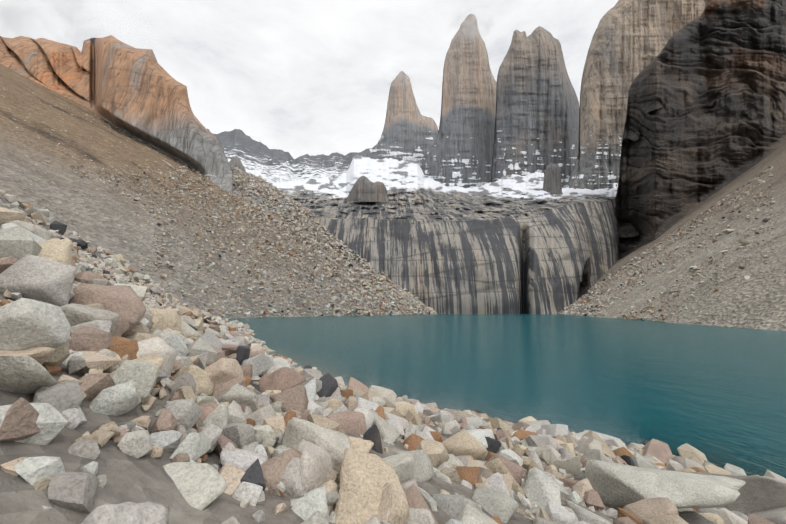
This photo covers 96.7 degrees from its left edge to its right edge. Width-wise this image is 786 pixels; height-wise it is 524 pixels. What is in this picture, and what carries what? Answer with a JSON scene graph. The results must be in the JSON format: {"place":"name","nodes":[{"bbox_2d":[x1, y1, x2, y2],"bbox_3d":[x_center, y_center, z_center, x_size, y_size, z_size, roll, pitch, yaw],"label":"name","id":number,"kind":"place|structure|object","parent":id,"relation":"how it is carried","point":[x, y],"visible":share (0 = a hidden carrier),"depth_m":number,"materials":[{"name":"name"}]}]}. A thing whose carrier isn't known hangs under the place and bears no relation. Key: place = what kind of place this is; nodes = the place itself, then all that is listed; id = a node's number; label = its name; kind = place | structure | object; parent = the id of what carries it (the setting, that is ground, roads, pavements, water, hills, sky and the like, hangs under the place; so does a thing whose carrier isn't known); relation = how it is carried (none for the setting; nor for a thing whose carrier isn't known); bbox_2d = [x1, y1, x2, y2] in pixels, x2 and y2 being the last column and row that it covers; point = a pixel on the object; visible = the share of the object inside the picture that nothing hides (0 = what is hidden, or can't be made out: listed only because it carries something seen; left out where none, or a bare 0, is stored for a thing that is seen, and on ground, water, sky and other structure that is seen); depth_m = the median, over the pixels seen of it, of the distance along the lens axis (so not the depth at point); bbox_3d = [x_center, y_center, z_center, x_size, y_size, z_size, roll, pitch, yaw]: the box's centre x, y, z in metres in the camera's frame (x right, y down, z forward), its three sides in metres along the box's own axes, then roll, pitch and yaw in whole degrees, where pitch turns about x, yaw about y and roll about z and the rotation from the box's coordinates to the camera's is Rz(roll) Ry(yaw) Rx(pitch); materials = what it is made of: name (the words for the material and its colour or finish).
{"place":"outdoors","nodes":[
{"label":"outdoors","id":0,"kind":"place"},
{"bbox_2d":[0,35,231,193],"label":"mountain","id":1,"kind":"structure","parent":0,"point":[138,93],"depth_m":494.11,"materials":[{"name":"orange stone"}]},
{"bbox_2d":[0,64,436,318],"bbox_3d":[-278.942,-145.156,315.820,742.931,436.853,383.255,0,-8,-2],"label":"scree","id":2,"kind":"structure","parent":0,"point":[37,171],"depth_m":287.98,"materials":[{"name":"grey gravel"}]},
{"bbox_2d":[40,101,775,323],"bbox_3d":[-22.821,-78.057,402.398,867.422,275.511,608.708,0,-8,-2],"label":"scree blocks","id":3,"kind":"structure","parent":2,"relation":"on","point":[274,196],"depth_m":328.01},
{"bbox_2d":[0,0,617,158],"label":"sky","id":4,"kind":"structure","parent":0,"point":[298,78],"materials":[{"name":"white"}]},
{"bbox_2d":[207,129,423,184],"bbox_3d":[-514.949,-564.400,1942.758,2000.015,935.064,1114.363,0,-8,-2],"label":"ridge","id":5,"kind":"structure","parent":0,"point":[265,162],"depth_m":2212.80,"materials":[{"name":"white snow"}]},
{"bbox_2d":[369,71,437,160],"bbox_3d":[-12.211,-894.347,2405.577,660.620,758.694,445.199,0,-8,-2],"label":"rock spire","id":6,"kind":"structure","parent":5,"relation":"on","point":[410,132],"depth_m":2248.28,"materials":[{"name":"stone"}]},
{"bbox_2d":[421,14,496,187],"bbox_3d":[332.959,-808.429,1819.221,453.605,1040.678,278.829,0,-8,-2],"label":"rock spire","id":7,"kind":"structure","parent":5,"relation":"on","point":[460,153],"depth_m":1708.50,"materials":[{"name":"stone"}]},
{"bbox_2d":[0,194,731,523],"bbox_3d":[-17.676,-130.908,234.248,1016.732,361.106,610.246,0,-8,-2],"label":"moraine ground","id":8,"kind":"structure","parent":0,"point":[146,477],"depth_m":1.52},
{"bbox_2d":[0,189,785,523],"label":"rocks","id":9,"kind":"object","parent":8,"relation":"on","point":[94,353],"visible":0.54,"depth_m":2.99,"materials":[{"name":"grey stone"}]},
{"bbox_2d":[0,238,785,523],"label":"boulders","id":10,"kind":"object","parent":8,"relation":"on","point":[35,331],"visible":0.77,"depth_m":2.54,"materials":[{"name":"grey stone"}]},
{"bbox_2d":[273,200,620,313],"bbox_3d":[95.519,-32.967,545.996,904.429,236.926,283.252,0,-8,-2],"label":"cliff face","id":11,"kind":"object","parent":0,"point":[535,264],"depth_m":445.08},
{"bbox_2d":[232,154,616,221],"bbox_3d":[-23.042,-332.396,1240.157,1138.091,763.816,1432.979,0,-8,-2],"label":"shelf","id":12,"kind":"object","parent":11,"relation":"on","point":[414,193],"visible":0.65,"depth_m":788.04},
{"bbox_2d":[229,156,247,188],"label":"rock outcrop","id":13,"kind":"object","parent":12,"relation":"on","point":[235,161],"visible":0.12,"depth_m":1198.05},
{"bbox_2d":[345,176,389,201],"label":"rock outcrop","id":14,"kind":"object","parent":12,"relation":"on","point":[364,189],"visible":1,"depth_m":686.35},
{"bbox_2d":[491,26,579,187],"bbox_3d":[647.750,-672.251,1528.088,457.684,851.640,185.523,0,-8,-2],"label":"rock tower","id":15,"kind":"structure","parent":12,"relation":"on","point":[537,117],"depth_m":1473.17,"materials":[{"name":"stone"}]},
{"bbox_2d":[543,163,562,193],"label":"pillar","id":16,"kind":"structure","parent":12,"relation":"on","point":[552,184],"depth_m":717.21,"materials":[{"name":"grey stone"}]},
{"bbox_2d":[567,0,706,189],"bbox_3d":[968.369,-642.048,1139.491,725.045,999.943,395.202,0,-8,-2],"label":"rock tower","id":17,"kind":"structure","parent":12,"relation":"on","point":[630,39],"depth_m":1159.90,"materials":[{"name":"stone"}]},
{"bbox_2d":[229,314,785,478],"bbox_3d":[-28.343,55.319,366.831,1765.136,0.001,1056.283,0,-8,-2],"label":"lake","id":18,"kind":"structure","parent":0,"point":[716,395],"depth_m":27.91,"materials":[{"name":"liquid"}]},
{"bbox_2d":[560,142,785,330],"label":"scree","id":19,"kind":"structure","parent":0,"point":[740,303],"depth_m":183.25,"materials":[{"name":"grey gravel"}]},
{"bbox_2d":[577,0,785,299],"bbox_3d":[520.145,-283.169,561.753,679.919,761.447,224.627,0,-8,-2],"label":"dark cliff","id":20,"kind":"structure","parent":0,"point":[706,113],"depth_m":575.51,"materials":[{"name":"black stone"}]}
]}

